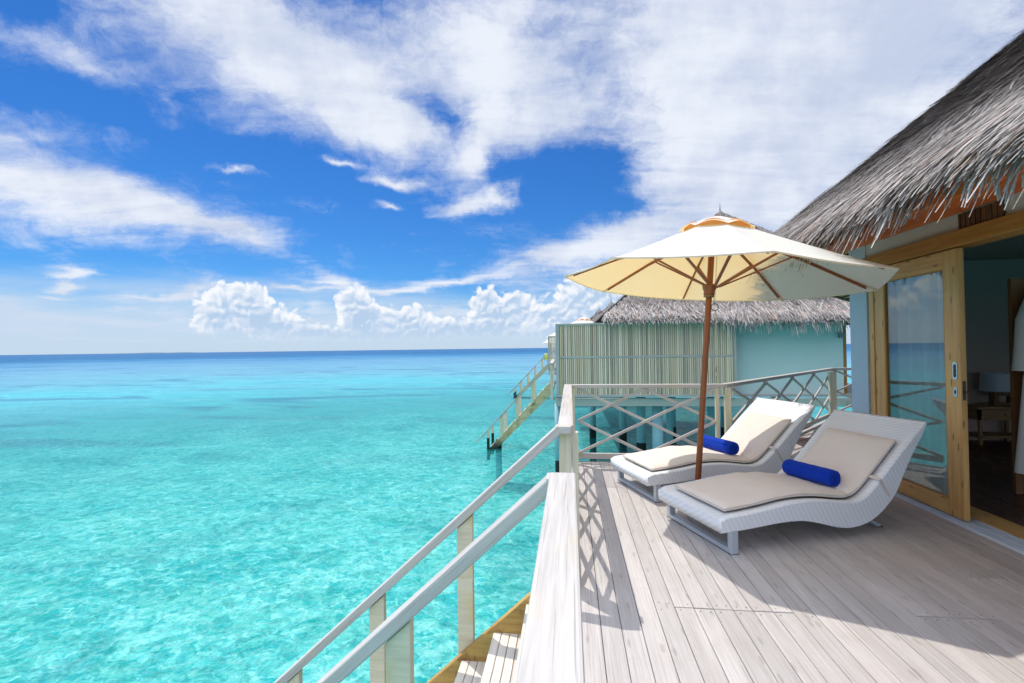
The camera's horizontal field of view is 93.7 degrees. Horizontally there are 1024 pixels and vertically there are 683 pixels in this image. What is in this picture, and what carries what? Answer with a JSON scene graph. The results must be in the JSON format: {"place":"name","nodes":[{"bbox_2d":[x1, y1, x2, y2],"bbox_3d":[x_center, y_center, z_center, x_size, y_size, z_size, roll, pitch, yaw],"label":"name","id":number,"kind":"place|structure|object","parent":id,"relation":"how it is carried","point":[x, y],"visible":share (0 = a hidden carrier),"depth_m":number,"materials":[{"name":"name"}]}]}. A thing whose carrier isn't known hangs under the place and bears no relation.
{"place":"outdoors","nodes":[
{"label":"outdoors","id":0,"kind":"place"},
{"bbox_2d":[0,407,825,682],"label":"seabed","id":1,"kind":"structure","parent":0,"point":[241,613],"depth_m":15.27,"materials":[{"name":"teal liquid"}]},
{"bbox_2d":[273,424,570,682],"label":"sea stairs","id":2,"kind":"structure","parent":1,"relation":"on","point":[491,654],"depth_m":2.92,"materials":[{"name":"white wood"}]},
{"bbox_2d":[475,359,554,479],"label":"sea stairs","id":3,"kind":"structure","parent":1,"relation":"on","point":[541,397],"depth_m":20.21,"materials":[{"name":"white wood"}]},
{"bbox_2d":[550,359,554,399],"bbox_3d":[1.494,1.300,17.583,0.120,1.178,4.701,-1,-1,6],"label":"deck railing","id":4,"kind":"object","parent":3,"relation":"attached to","point":[552,381],"visible":1,"depth_m":15.27,"materials":[{"name":"white wood"}]},
{"bbox_2d":[507,357,547,397],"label":"sea stairs","id":5,"kind":"structure","parent":1,"relation":"on","point":[527,375],"depth_m":40.71,"materials":[{"name":"white wood"}]},
{"bbox_2d":[555,208,851,471],"bbox_3d":[9.184,0.256,26.083,13.047,11.680,26.000,-1,-1,7],"label":"thatched villa","id":6,"kind":"object","parent":1,"relation":"on","point":[774,338],"visible":0.41,"depth_m":14.58,"materials":[{"name":"blue wood"}]},
{"bbox_2d":[548,336,555,367],"bbox_3d":[5.218,0.763,35.624,5.070,2.420,0.100,-1,-1,7],"label":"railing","id":7,"kind":"object","parent":6,"relation":"attached to","point":[553,338],"visible":0.12,"depth_m":35.87,"materials":[{"name":"white wood"}]},
{"bbox_2d":[570,317,593,325],"bbox_3d":[3.399,0.306,22.654,2.559,2.938,2.559,-1,-1,24],"label":"garden umbrella","id":8,"kind":"object","parent":6,"relation":"on","point":[583,320],"visible":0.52,"depth_m":22.37,"materials":[{"name":"white fabric"}]},
{"bbox_2d":[555,321,736,396],"bbox_3d":[4.037,0.548,14.671,5.370,2.280,0.112,-1,-1,7],"label":"slatted screen","id":9,"kind":"object","parent":6,"relation":"attached to","point":[620,353],"visible":0.89,"depth_m":14.67,"materials":[{"name":"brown wood"}]},
{"bbox_2d":[579,420,1023,682],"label":"deck","id":10,"kind":"structure","parent":1,"relation":"on","point":[907,592],"depth_m":2.83,"materials":[{"name":"grey wood"}]},
{"bbox_2d":[516,472,584,682],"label":"deck railing","id":11,"kind":"object","parent":10,"relation":"attached to","point":[552,650],"visible":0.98,"depth_m":0.92,"materials":[{"name":"white wood"}]},
{"bbox_2d":[558,384,579,558],"bbox_3d":[0.560,1.129,4.638,0.134,1.178,3.350,-1,-1,7],"label":"deck railing","id":12,"kind":"object","parent":10,"relation":"on","point":[568,455],"visible":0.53,"depth_m":2.99,"materials":[{"name":"white wood"}]},
{"bbox_2d":[572,384,731,458],"bbox_3d":[1.765,1.134,6.128,1.964,1.178,0.098,-1,-1,7],"label":"deck railing","id":13,"kind":"object","parent":10,"relation":"on","point":[727,410],"visible":0.66,"depth_m":6.11,"materials":[{"name":"white wood"}]},
{"bbox_2d":[611,397,814,502],"bbox_3d":[2.150,1.113,5.218,1.945,0.866,0.839,-1,-1,-13],"label":"sun lounger","id":14,"kind":"object","parent":10,"relation":"on","point":[764,434],"visible":0.84,"depth_m":5.01,"materials":[{"name":"white wicker"}]},
{"bbox_2d":[703,435,738,454],"bbox_3d":[2.274,1.135,5.295,0.144,0.141,0.494,-1,-1,-17],"label":"rolled towel","id":15,"kind":"object","parent":14,"relation":"on","point":[722,445],"visible":0.83,"depth_m":5.17,"materials":[{"name":"blue fabric"}]},
{"bbox_2d":[564,215,899,479],"bbox_3d":[1.900,0.176,4.487,2.581,2.727,2.587,-1,-1,-14],"label":"garden umbrella","id":16,"kind":"object","parent":10,"relation":"on","point":[708,261],"visible":0.95,"depth_m":4.49,"materials":[{"name":"white fabric"}]},
{"bbox_2d":[721,368,836,427],"bbox_3d":[4.620,1.121,7.859,5.366,1.178,0.187,0,-1,-44],"label":"deck railing","id":17,"kind":"object","parent":10,"relation":"on","point":[831,378],"visible":0.48,"depth_m":8.29,"materials":[{"name":"white wood"}]},
{"bbox_2d":[658,409,926,554],"bbox_3d":[2.329,1.094,4.053,1.945,0.866,0.839,-1,-1,-14],"label":"sun lounger","id":18,"kind":"object","parent":10,"relation":"on","point":[866,456],"visible":0.9,"depth_m":3.84,"materials":[{"name":"white wicker"}]},
{"bbox_2d":[782,459,840,486],"bbox_3d":[2.557,1.123,4.122,0.144,0.141,0.464,-1,-1,-18],"label":"rolled towel","id":19,"kind":"object","parent":18,"relation":"on","point":[817,474],"visible":1,"depth_m":4.04,"materials":[{"name":"blue fabric"}]},
{"bbox_2d":[834,368,851,409],"bbox_3d":[7.973,1.100,9.538,3.096,1.178,0.098,-1,-1,7],"label":"deck railing","id":20,"kind":"object","parent":10,"relation":"on","point":[844,387],"visible":0.08,"depth_m":9.67,"materials":[{"name":"white wood"}]},
{"bbox_2d":[747,30,1023,554],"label":"thatched villa","id":21,"kind":"object","parent":10,"relation":"on","point":[937,187],"visible":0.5,"depth_m":4.09,"materials":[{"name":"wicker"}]},
{"bbox_2d":[874,248,970,520],"bbox_3d":[3.792,0.356,4.502,0.054,2.255,1.130,-1,-1,7],"label":"sliding door","id":22,"kind":"structure","parent":21,"relation":"in","point":[951,262],"depth_m":4.08,"materials":[{"name":"brown wood"}]},
{"bbox_2d":[888,250,964,495],"bbox_3d":[3.913,0.347,4.568,0.084,2.230,1.020,-1,-1,7],"label":"door glass","id":23,"kind":"object","parent":22,"relation":"in","point":[916,349],"visible":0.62,"depth_m":4.60,"materials":[{"name":"glass"}]},
{"bbox_2d":[968,404,1011,444],"bbox_3d":[7.066,1.212,7.039,0.720,0.555,0.414,-1,-1,7],"label":"bedside table","id":24,"kind":"object","parent":21,"relation":"on","point":[979,413],"visible":0.72,"depth_m":6.90,"materials":[{"name":"brown wood"}]},
{"bbox_2d":[979,372,1010,405],"bbox_3d":[7.189,0.698,7.037,0.497,0.470,0.497,-1,-1,7],"label":"table lamp","id":25,"kind":"object","parent":24,"relation":"on","point":[995,381],"visible":0.61,"depth_m":6.99,"materials":[{"name":"grey wood"}]},
{"bbox_2d":[1007,278,1023,493],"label":"wardrobe panel","id":26,"kind":"object","parent":21,"relation":"on","point":[1015,290],"visible":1,"depth_m":4.69,"materials":[{"name":"brown wood"}]},
{"bbox_2d":[1011,299,1023,473],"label":"hanging robe","id":27,"kind":"object","parent":26,"relation":"hanging from","point":[1018,358],"visible":1,"depth_m":4.52,"materials":[{"name":"white fabric"}]},
{"bbox_2d":[0,344,851,682],"bbox_3d":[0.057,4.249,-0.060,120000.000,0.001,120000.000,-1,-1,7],"label":"sea","id":28,"kind":"structure","parent":0,"point":[48,396],"depth_m":40.16,"materials":[{"name":"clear liquid"}]},
{"bbox_2d":[114,352,205,353],"bbox_3d":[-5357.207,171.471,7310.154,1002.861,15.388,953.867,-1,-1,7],"label":"island","id":29,"kind":"structure","parent":28,"relation":"on","point":[161,352],"depth_m":7318.90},
{"bbox_2d":[0,0,1023,354],"label":"sky","id":30,"kind":"structure","parent":0,"point":[176,175],"materials":[{"name":"blue"}]},
{"bbox_2d":[590,309,601,318],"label":"thatched villa","id":31,"kind":"object","parent":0,"point":[598,311],"visible":0.05,"depth_m":74.53,"materials":[{"name":"grey plant"}]},
{"bbox_2d":[591,301,613,321],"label":"thatched villa","id":32,"kind":"object","parent":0,"point":[609,305],"visible":0.11,"depth_m":52.92,"materials":[{"name":"grey plant"}]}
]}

